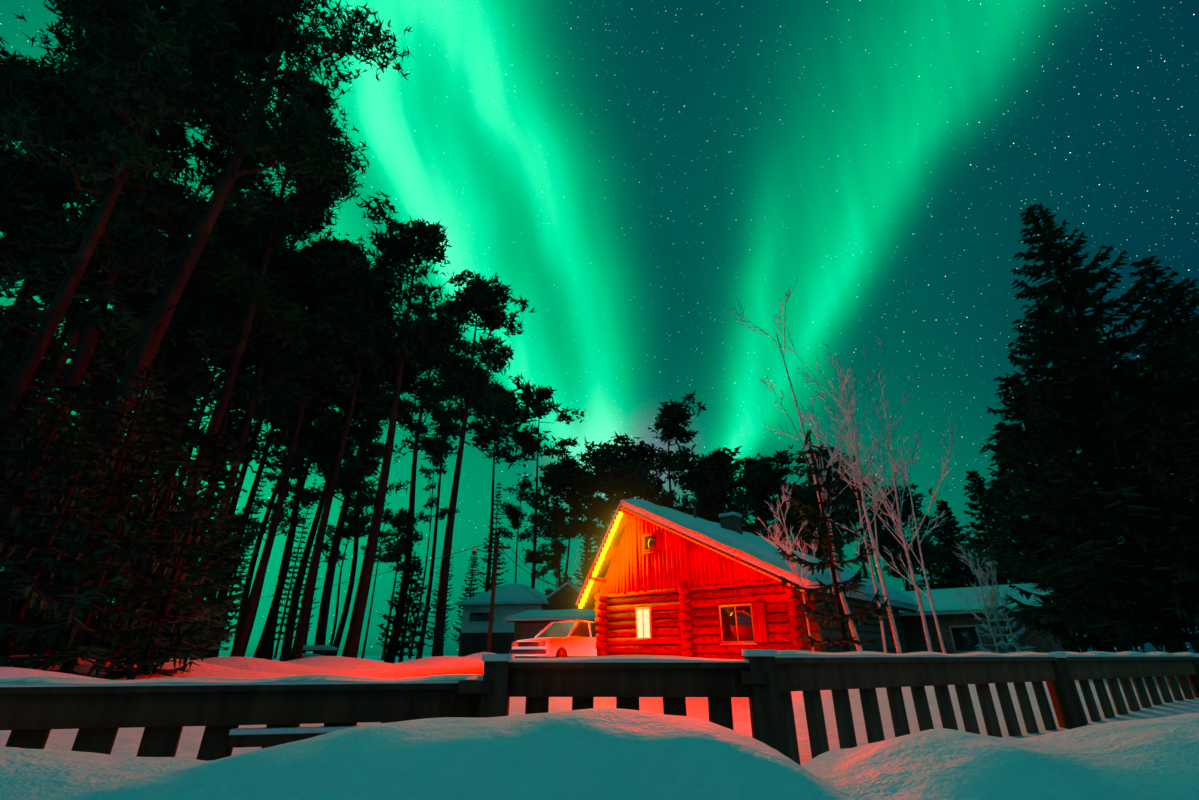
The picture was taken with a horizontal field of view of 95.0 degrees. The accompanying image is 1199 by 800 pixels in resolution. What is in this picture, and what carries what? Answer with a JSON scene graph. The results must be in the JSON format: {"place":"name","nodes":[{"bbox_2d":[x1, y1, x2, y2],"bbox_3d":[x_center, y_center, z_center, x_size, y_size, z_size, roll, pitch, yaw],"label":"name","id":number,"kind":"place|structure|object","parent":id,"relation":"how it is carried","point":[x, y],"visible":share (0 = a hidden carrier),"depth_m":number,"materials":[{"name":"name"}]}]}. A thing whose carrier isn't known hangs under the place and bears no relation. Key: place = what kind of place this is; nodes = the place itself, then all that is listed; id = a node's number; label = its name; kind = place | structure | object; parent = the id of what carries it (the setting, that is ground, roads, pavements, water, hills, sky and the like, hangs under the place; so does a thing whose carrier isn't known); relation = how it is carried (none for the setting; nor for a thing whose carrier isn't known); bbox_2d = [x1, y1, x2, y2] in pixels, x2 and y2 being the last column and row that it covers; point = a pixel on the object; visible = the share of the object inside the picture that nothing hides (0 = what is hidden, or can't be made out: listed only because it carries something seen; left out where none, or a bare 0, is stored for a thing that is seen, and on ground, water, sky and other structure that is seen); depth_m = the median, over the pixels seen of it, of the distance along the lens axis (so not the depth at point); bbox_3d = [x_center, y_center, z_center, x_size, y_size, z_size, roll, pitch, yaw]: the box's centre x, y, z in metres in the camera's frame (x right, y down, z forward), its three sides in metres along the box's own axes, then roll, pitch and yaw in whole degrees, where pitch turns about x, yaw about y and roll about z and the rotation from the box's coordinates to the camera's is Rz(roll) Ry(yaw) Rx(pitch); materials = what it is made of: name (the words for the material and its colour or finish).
{"place":"outdoors","nodes":[
{"label":"outdoors","id":0,"kind":"place"},
{"bbox_2d":[49,655,482,734],"bbox_3d":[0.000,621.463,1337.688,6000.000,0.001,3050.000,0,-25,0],"label":"snowy ground","id":1,"kind":"structure","parent":0,"point":[193,729],"depth_m":4.07,"materials":[{"name":"snow"}]},
{"bbox_2d":[0,47,98,271],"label":"pine","id":2,"kind":"object","parent":1,"relation":"on","point":[27,65],"visible":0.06,"depth_m":26.45,"materials":[{"name":"green plant"}]},
{"bbox_2d":[0,136,101,380],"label":"pine","id":3,"kind":"object","parent":1,"relation":"on","point":[4,245],"visible":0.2,"depth_m":19.19,"materials":[{"name":"green plant"}]},
{"bbox_2d":[0,187,181,502],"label":"pine","id":4,"kind":"object","parent":1,"relation":"on","point":[50,272],"visible":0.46,"depth_m":16.18,"materials":[{"name":"green plant"}]},
{"bbox_2d":[0,364,184,654],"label":"spruce","id":5,"kind":"object","parent":1,"relation":"on","point":[142,451],"visible":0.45,"depth_m":12.62,"materials":[{"name":"green plant"}]},
{"bbox_2d":[0,11,206,352],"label":"pine","id":6,"kind":"object","parent":1,"relation":"on","point":[55,53],"visible":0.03,"depth_m":22.29,"materials":[{"name":"green plant"}]},
{"bbox_2d":[0,0,207,268],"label":"pine","id":7,"kind":"object","parent":1,"relation":"on","point":[20,178],"visible":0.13,"depth_m":17.84,"materials":[{"name":"green plant"}]},
{"bbox_2d":[38,115,277,521],"bbox_3d":[-19.907,-3.513,23.120,8.294,27.603,7.419,20,-31,-36],"label":"pine","id":8,"kind":"object","parent":1,"relation":"on","point":[95,399],"visible":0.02,"depth_m":25.31,"materials":[{"name":"green plant"}]},
{"bbox_2d":[0,7,326,568],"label":"pine","id":9,"kind":"object","parent":1,"relation":"on","point":[84,348],"visible":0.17,"depth_m":18.53,"materials":[{"name":"green plant"}]},
{"bbox_2d":[67,261,260,599],"bbox_3d":[-16.528,1.696,19.411,5.359,14.990,5.113,16,-29,-31],"label":"pine","id":10,"kind":"object","parent":1,"relation":"on","point":[193,344],"visible":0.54,"depth_m":21.04,"materials":[{"name":"green plant"}]},
{"bbox_2d":[0,0,328,439],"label":"pine","id":11,"kind":"object","parent":1,"relation":"on","point":[210,37],"visible":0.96,"depth_m":15.44,"materials":[{"name":"green plant"}]},
{"bbox_2d":[105,323,269,636],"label":"pine","id":12,"kind":"object","parent":1,"relation":"on","point":[175,389],"visible":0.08,"depth_m":26.35,"materials":[{"name":"green plant"}]},
{"bbox_2d":[21,0,413,654],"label":"pine","id":13,"kind":"object","parent":1,"relation":"on","point":[263,152],"visible":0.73,"depth_m":18.49,"materials":[{"name":"green plant"}]},
{"bbox_2d":[189,517,255,659],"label":"spruce","id":14,"kind":"object","parent":1,"relation":"on","point":[211,597],"visible":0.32,"depth_m":23.06,"materials":[{"name":"green plant"}]},
{"bbox_2d":[147,267,327,631],"bbox_3d":[-16.431,2.135,23.156,7.476,17.382,6.131,0,-25,0],"label":"pine","id":15,"kind":"object","parent":1,"relation":"on","point":[285,354],"visible":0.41,"depth_m":24.77,"materials":[{"name":"green plant"}]},
{"bbox_2d":[215,470,266,656],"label":"spruce","id":16,"kind":"object","parent":1,"relation":"on","point":[244,561],"visible":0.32,"depth_m":64.62,"materials":[{"name":"green plant"}]},
{"bbox_2d":[126,67,365,654],"bbox_3d":[-13.632,-3.281,21.410,7.372,25.713,6.383,0,-25,0],"label":"pine","id":17,"kind":"object","parent":1,"relation":"on","point":[233,274],"visible":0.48,"depth_m":22.48,"materials":[{"name":"green plant"}]},
{"bbox_2d":[171,186,366,658],"bbox_3d":[-15.825,-0.641,24.611,6.407,23.599,7.219,22,-33,-39],"label":"pine","id":18,"kind":"object","parent":1,"relation":"on","point":[305,272],"visible":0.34,"depth_m":26.36,"materials":[{"name":"green plant"}]},
{"bbox_2d":[196,264,344,659],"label":"pine","id":19,"kind":"object","parent":1,"relation":"on","point":[243,471],"visible":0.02,"depth_m":29.91,"materials":[{"name":"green plant"}]},
{"bbox_2d":[236,471,318,656],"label":"pine","id":20,"kind":"object","parent":1,"relation":"on","point":[254,524],"visible":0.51,"depth_m":61.57,"materials":[{"name":"green plant"}]},
{"bbox_2d":[232,307,329,647],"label":"pine","id":21,"kind":"object","parent":1,"relation":"on","point":[250,572],"visible":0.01,"depth_m":36.61,"materials":[{"name":"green plant"}]},
{"bbox_2d":[209,302,361,657],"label":"pine","id":22,"kind":"object","parent":1,"relation":"on","point":[281,456],"visible":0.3,"depth_m":28.33,"materials":[{"name":"green plant"}]},
{"bbox_2d":[272,477,316,658],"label":"spruce","id":23,"kind":"object","parent":1,"relation":"on","point":[286,606],"visible":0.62,"depth_m":88.59,"materials":[{"name":"green plant"}]},
{"bbox_2d":[230,228,385,656],"bbox_3d":[-14.079,0.970,25.846,5.320,21.734,7.060,-11,-27,22],"label":"pine","id":24,"kind":"object","parent":1,"relation":"on","point":[340,283],"visible":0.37,"depth_m":26.09,"materials":[{"name":"green plant"}]},
{"bbox_2d":[229,290,390,658],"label":"pine","id":25,"kind":"object","parent":1,"relation":"on","point":[260,651],"visible":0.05,"depth_m":30.06,"materials":[{"name":"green plant"}]},
{"bbox_2d":[264,395,368,659],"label":"pine","id":26,"kind":"object","parent":1,"relation":"on","point":[268,655],"depth_m":33.05,"materials":[{"name":"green plant"}]},
{"bbox_2d":[273,342,412,661],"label":"pine","id":27,"kind":"object","parent":1,"relation":"on","point":[352,470],"visible":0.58,"depth_m":28.98,"materials":[{"name":"green plant"}]},
{"bbox_2d":[322,505,371,645],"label":"pine","id":28,"kind":"object","parent":1,"relation":"on","point":[349,529],"visible":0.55,"depth_m":66.42,"materials":[{"name":"green plant"}]},
{"bbox_2d":[304,345,396,644],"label":"pine","id":29,"kind":"object","parent":1,"relation":"on","point":[357,500],"visible":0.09,"depth_m":36.24,"materials":[{"name":"green plant"}]},
{"bbox_2d":[290,252,415,659],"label":"pine","id":30,"kind":"object","parent":1,"relation":"on","point":[351,339],"visible":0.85,"depth_m":26.65,"materials":[{"name":"green plant"}]},
{"bbox_2d":[313,283,432,654],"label":"pine","id":31,"kind":"object","parent":1,"relation":"on","point":[321,631],"visible":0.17,"depth_m":31.22,"materials":[{"name":"green plant"}]},
{"bbox_2d":[360,508,399,657],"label":"pine","id":32,"kind":"object","parent":1,"relation":"on","point":[386,516],"visible":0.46,"depth_m":92.66,"materials":[{"name":"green plant"}]},
{"bbox_2d":[377,508,424,659],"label":"pine","id":33,"kind":"object","parent":1,"relation":"on","point":[399,520],"visible":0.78,"depth_m":65.98,"materials":[{"name":"green plant"}]},
{"bbox_2d":[375,551,433,662],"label":"spruce","id":34,"kind":"object","parent":1,"relation":"on","point":[410,600],"visible":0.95,"depth_m":30.64,"materials":[{"name":"green plant"}]},
{"bbox_2d":[342,189,490,657],"bbox_3d":[-10.177,0.132,27.016,8.395,24.231,6.877,0,-25,0],"label":"pine","id":35,"kind":"object","parent":1,"relation":"on","point":[396,252],"visible":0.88,"depth_m":29.42,"materials":[{"name":"green plant"}]},
{"bbox_2d":[260,538,577,652],"bbox_3d":[-22.805,14.808,37.380,58.607,6.515,1.354,-20,-32,37],"label":"utility pole","id":36,"kind":"object","parent":1,"relation":"on","point":[496,547],"visible":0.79,"depth_m":22.86,"materials":[{"name":"brown wood"}]},
{"bbox_2d":[372,315,476,662],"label":"pine","id":37,"kind":"object","parent":1,"relation":"on","point":[424,392],"visible":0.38,"depth_m":34.99,"materials":[{"name":"green plant"}]},
{"bbox_2d":[410,451,459,658],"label":"pine","id":38,"kind":"object","parent":1,"relation":"on","point":[425,470],"visible":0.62,"depth_m":92.22,"materials":[{"name":"green plant"}]},
{"bbox_2d":[399,371,475,658],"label":"pine","id":39,"kind":"object","parent":1,"relation":"on","point":[445,428],"visible":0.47,"depth_m":45.57,"materials":[{"name":"green plant"}]},
{"bbox_2d":[451,551,482,643],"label":"spruce","id":40,"kind":"object","parent":1,"relation":"on","point":[471,588],"visible":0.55,"depth_m":69.90,"materials":[{"name":"green plant"}]},
{"bbox_2d":[424,269,534,656],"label":"pine","id":41,"kind":"object","parent":1,"relation":"on","point":[468,376],"visible":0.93,"depth_m":30.18,"materials":[{"name":"green plant"}]},
{"bbox_2d":[459,379,527,592],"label":"pine","id":42,"kind":"object","parent":1,"relation":"on","point":[494,431],"visible":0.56,"depth_m":42.05,"materials":[{"name":"green plant"}]},
{"bbox_2d":[477,483,509,593],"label":"spruce","id":43,"kind":"object","parent":1,"relation":"on","point":[495,534],"visible":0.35,"depth_m":69.63,"materials":[{"name":"green plant"}]},
{"bbox_2d":[458,603,547,656],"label":"white house","id":44,"kind":"structure","parent":1,"relation":"on","point":[474,630],"depth_m":33.86,"materials":[{"name":"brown wood"}]},
{"bbox_2d":[493,472,539,583],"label":"pine","id":45,"kind":"object","parent":1,"relation":"on","point":[514,512],"visible":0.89,"depth_m":80.49,"materials":[{"name":"green plant"}]},
{"bbox_2d":[521,512,555,580],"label":"pine","id":46,"kind":"object","parent":1,"relation":"on","point":[528,558],"visible":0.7,"depth_m":94.48,"materials":[{"name":"green plant"}]},
{"bbox_2d":[505,373,583,588],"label":"pine","id":47,"kind":"object","parent":1,"relation":"on","point":[524,437],"visible":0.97,"depth_m":48.84,"materials":[{"name":"green plant"}]},
{"bbox_2d":[526,451,581,585],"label":"pine","id":48,"kind":"object","parent":1,"relation":"on","point":[557,485],"visible":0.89,"depth_m":54.73,"materials":[{"name":"green plant"}]},
{"bbox_2d":[542,539,571,595],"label":"pine","id":49,"kind":"object","parent":1,"relation":"on","point":[562,548],"visible":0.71,"depth_m":94.49,"materials":[{"name":"green plant"}]},
{"bbox_2d":[542,584,581,609],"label":"house","id":50,"kind":"structure","parent":1,"relation":"on","point":[561,599],"depth_m":34.23,"materials":[{"name":"brown wood"}]},
{"bbox_2d":[524,461,607,582],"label":"pine","id":51,"kind":"object","parent":1,"relation":"on","point":[576,513],"visible":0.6,"depth_m":55.51,"materials":[{"name":"green plant"}]},
{"bbox_2d":[570,517,599,587],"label":"spruce","id":52,"kind":"object","parent":1,"relation":"on","point":[586,560],"visible":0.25,"depth_m":53.84,"materials":[{"name":"green plant"}]},
{"bbox_2d":[604,468,677,505],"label":"pine","id":53,"kind":"object","parent":1,"relation":"on","point":[656,489],"visible":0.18,"depth_m":52.83,"materials":[{"name":"green plant"}]},
{"bbox_2d":[647,389,706,504],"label":"pine","id":54,"kind":"object","parent":1,"relation":"on","point":[672,416],"visible":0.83,"depth_m":54.59,"materials":[{"name":"green plant"}]},
{"bbox_2d":[647,455,747,521],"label":"pine","id":55,"kind":"object","parent":1,"relation":"on","point":[683,481],"visible":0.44,"depth_m":41.35,"materials":[{"name":"green plant"}]},
{"bbox_2d":[671,446,770,535],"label":"pine","id":56,"kind":"object","parent":1,"relation":"on","point":[718,460],"visible":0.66,"depth_m":40.80,"materials":[{"name":"green plant"}]},
{"bbox_2d":[728,453,790,525],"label":"pine","id":57,"kind":"object","parent":1,"relation":"on","point":[747,463],"visible":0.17,"depth_m":59.71,"materials":[{"name":"green plant"}]},
{"bbox_2d":[737,445,826,546],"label":"pine","id":58,"kind":"object","parent":1,"relation":"on","point":[774,483],"visible":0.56,"depth_m":45.98,"materials":[{"name":"green plant"}]},
{"bbox_2d":[755,474,817,650],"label":"birch","id":59,"kind":"object","parent":1,"relation":"on","point":[813,547],"visible":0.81,"depth_m":13.84,"materials":[{"name":"white plant"}]},
{"bbox_2d":[727,278,875,650],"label":"birch","id":60,"kind":"object","parent":1,"relation":"on","point":[842,595],"visible":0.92,"depth_m":13.49,"materials":[{"name":"white plant"}]},
{"bbox_2d":[779,445,870,567],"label":"pine","id":61,"kind":"object","parent":1,"relation":"on","point":[794,525],"visible":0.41,"depth_m":40.52,"materials":[{"name":"green plant"}]},
{"bbox_2d":[775,430,897,652],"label":"young spruce","id":62,"kind":"object","parent":1,"relation":"on","point":[840,616],"visible":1,"depth_m":11.21,"materials":[{"name":"green plant"}]},
{"bbox_2d":[777,329,931,653],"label":"birch","id":63,"kind":"object","parent":1,"relation":"on","point":[892,622],"visible":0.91,"depth_m":13.63,"materials":[{"name":"white plant"}]},
{"bbox_2d":[804,341,910,652],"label":"birch","id":64,"kind":"object","parent":1,"relation":"on","point":[873,576],"visible":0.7,"depth_m":15.03,"materials":[{"name":"white plant"}]},
{"bbox_2d":[837,427,949,653],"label":"birch","id":65,"kind":"object","parent":1,"relation":"on","point":[910,458],"visible":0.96,"depth_m":12.34,"materials":[{"name":"white plant"}]},
{"bbox_2d":[834,372,962,651],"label":"birch","id":66,"kind":"object","parent":1,"relation":"on","point":[921,608],"visible":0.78,"depth_m":13.67,"materials":[{"name":"white plant"}]},
{"bbox_2d":[876,549,927,590],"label":"tree","id":67,"kind":"object","parent":1,"relation":"on","point":[889,561],"visible":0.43,"depth_m":90.32,"materials":[{"name":"green plant"}]},
{"bbox_2d":[860,482,959,590],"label":"pine","id":68,"kind":"object","parent":1,"relation":"on","point":[893,544],"visible":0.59,"depth_m":41.04,"materials":[{"name":"green plant"}]},
{"bbox_2d":[906,500,958,590],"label":"spruce","id":69,"kind":"object","parent":1,"relation":"on","point":[932,585],"visible":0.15,"depth_m":52.51,"materials":[{"name":"green plant"}]},
{"bbox_2d":[929,500,989,588],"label":"spruce","id":70,"kind":"object","parent":1,"relation":"on","point":[949,542],"visible":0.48,"depth_m":35.23,"materials":[{"name":"green plant"}]},
{"bbox_2d":[952,543,1000,653],"bbox_3d":[11.237,6.057,16.001,0.908,3.991,1.408,12,-27,-24],"label":"bare shrub","id":71,"kind":"object","parent":1,"relation":"on","point":[992,597],"visible":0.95,"depth_m":16.05,"materials":[{"name":"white plant"}]},
{"bbox_2d":[900,594,1067,653],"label":"house","id":72,"kind":"structure","parent":1,"relation":"on","point":[959,634],"depth_m":20.53,"materials":[{"name":"brown wood"}]},
{"bbox_2d":[899,583,1053,615],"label":"snowy roof","id":73,"kind":"structure","parent":72,"relation":"on","point":[947,601],"depth_m":21.17,"materials":[{"name":"snow"}]},
{"bbox_2d":[957,471,1028,586],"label":"spruce","id":74,"kind":"object","parent":1,"relation":"on","point":[976,489],"visible":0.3,"depth_m":30.07,"materials":[{"name":"green plant"}]},
{"bbox_2d":[985,431,1111,652],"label":"spruce","id":75,"kind":"object","parent":1,"relation":"on","point":[1014,577],"visible":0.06,"depth_m":23.98,"materials":[{"name":"green plant"}]},
{"bbox_2d":[956,300,1198,682],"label":"spruce","id":76,"kind":"object","parent":1,"relation":"on","point":[1081,425],"visible":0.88,"depth_m":11.28,"materials":[{"name":"green plant"}]},
{"bbox_2d":[977,372,1193,652],"bbox_3d":[12.882,3.136,15.572,4.846,8.933,4.737,0,-25,0],"label":"spruce","id":77,"kind":"object","parent":1,"relation":"on","point":[1057,627],"visible":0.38,"depth_m":15.49,"materials":[{"name":"green plant"}]},
{"bbox_2d":[995,203,1198,627],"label":"spruce","id":78,"kind":"object","parent":1,"relation":"on","point":[1071,297],"visible":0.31,"depth_m":16.15,"materials":[{"name":"green plant"}]},
{"bbox_2d":[1061,328,1198,648],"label":"spruce","id":79,"kind":"object","parent":1,"relation":"on","point":[1167,354],"visible":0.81,"depth_m":10.16,"materials":[{"name":"green plant"}]},
{"bbox_2d":[1124,256,1198,539],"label":"spruce","id":80,"kind":"object","parent":1,"relation":"on","point":[1177,296],"visible":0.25,"depth_m":17.75,"materials":[{"name":"green plant"}]},
{"bbox_2d":[455,584,548,604],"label":"snowy roof","id":81,"kind":"structure","parent":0,"point":[515,594],"depth_m":34.44,"materials":[{"name":"snow"}]},
{"bbox_2d":[503,609,595,620],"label":"snowy roof","id":82,"kind":"structure","parent":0,"point":[571,614],"depth_m":24.61,"materials":[{"name":"snow"}]},
{"bbox_2d":[0,652,1198,799],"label":"snow ground","id":83,"kind":"structure","parent":0,"point":[604,748],"depth_m":1.06,"materials":[{"name":"white snow"}]},
{"bbox_2d":[0,382,110,655],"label":"spruce","id":84,"kind":"object","parent":83,"relation":"on","point":[50,449],"visible":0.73,"depth_m":10.41,"materials":[{"name":"green plant"}]},
{"bbox_2d":[0,459,119,669],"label":"spruce","id":85,"kind":"object","parent":83,"relation":"on","point":[61,519],"visible":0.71,"depth_m":8.71,"materials":[{"name":"green plant"}]},
{"bbox_2d":[0,504,183,679],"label":"spruce","id":86,"kind":"object","parent":83,"relation":"on","point":[73,653],"visible":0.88,"depth_m":7.90,"materials":[{"name":"green plant"}]},
{"bbox_2d":[0,445,229,664],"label":"spruce","id":87,"kind":"object","parent":83,"relation":"on","point":[182,461],"visible":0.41,"depth_m":10.87,"materials":[{"name":"green plant"}]},
{"bbox_2d":[41,396,197,640],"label":"spruce","id":88,"kind":"object","parent":83,"relation":"on","point":[175,410],"visible":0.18,"depth_m":17.08,"materials":[{"name":"green plant"}]},
{"bbox_2d":[31,495,244,677],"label":"spruce","id":89,"kind":"object","parent":83,"relation":"on","point":[151,647],"visible":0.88,"depth_m":8.85,"materials":[{"name":"green plant"}]},
{"bbox_2d":[83,431,250,657],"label":"spruce","id":90,"kind":"object","parent":83,"relation":"on","point":[220,451],"visible":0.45,"depth_m":14.23,"materials":[{"name":"green plant"}]},
{"bbox_2d":[331,358,409,655],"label":"pine","id":91,"kind":"object","parent":83,"relation":"on","point":[340,630],"visible":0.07,"depth_m":39.03,"materials":[{"name":"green plant"}]},
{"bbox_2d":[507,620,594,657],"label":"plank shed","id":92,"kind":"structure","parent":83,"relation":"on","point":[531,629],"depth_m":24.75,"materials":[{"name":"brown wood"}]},
{"bbox_2d":[509,621,596,657],"bbox_3d":[-1.077,8.531,19.276,1.660,1.402,4.160,-18,-31,34],"label":"parked car","id":93,"kind":"object","parent":83,"relation":"on","point":[564,639],"visible":0.6,"depth_m":18.43,"materials":[{"name":"paint"}]},
{"bbox_2d":[0,656,1198,764],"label":"fence","id":94,"kind":"object","parent":83,"relation":"on","point":[98,717],"visible":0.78,"depth_m":2.47,"materials":[{"name":"brown wood"}]},
{"bbox_2d":[0,649,1198,734],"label":"fence snow caps","id":95,"kind":"object","parent":94,"relation":"on","point":[172,681],"visible":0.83,"depth_m":2.46,"materials":[{"name":"white snow"}]},
{"bbox_2d":[566,431,669,539],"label":"pine","id":96,"kind":"object","parent":83,"relation":"on","point":[631,468],"visible":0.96,"depth_m":41.19,"materials":[{"name":"green plant"}]},
{"bbox_2d":[577,499,915,658],"bbox_3d":[5.792,7.120,20.962,8.520,6.236,10.262,-21,-32,37],"label":"log cabin","id":97,"kind":"object","parent":83,"relation":"on","point":[669,591],"visible":0.74,"depth_m":17.99,"materials":[{"name":"brown wood"}]},
{"bbox_2d":[575,499,918,644],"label":"snowy roof","id":98,"kind":"structure","parent":97,"relation":"on","point":[758,551],"depth_m":17.87,"materials":[{"name":"snow"}]},
{"bbox_2d":[834,466,892,578],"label":"pine","id":99,"kind":"object","parent":83,"relation":"on","point":[866,527],"visible":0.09,"depth_m":50.75,"materials":[{"name":"green plant"}]},
{"bbox_2d":[974,590,1034,653],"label":"frosted spruce","id":100,"kind":"object","parent":83,"relation":"on","point":[995,614],"visible":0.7,"depth_m":19.26,"materials":[{"name":"green plant"}]},
{"bbox_2d":[0,0,1198,654],"label":"sky","id":101,"kind":"structure","parent":0,"point":[633,171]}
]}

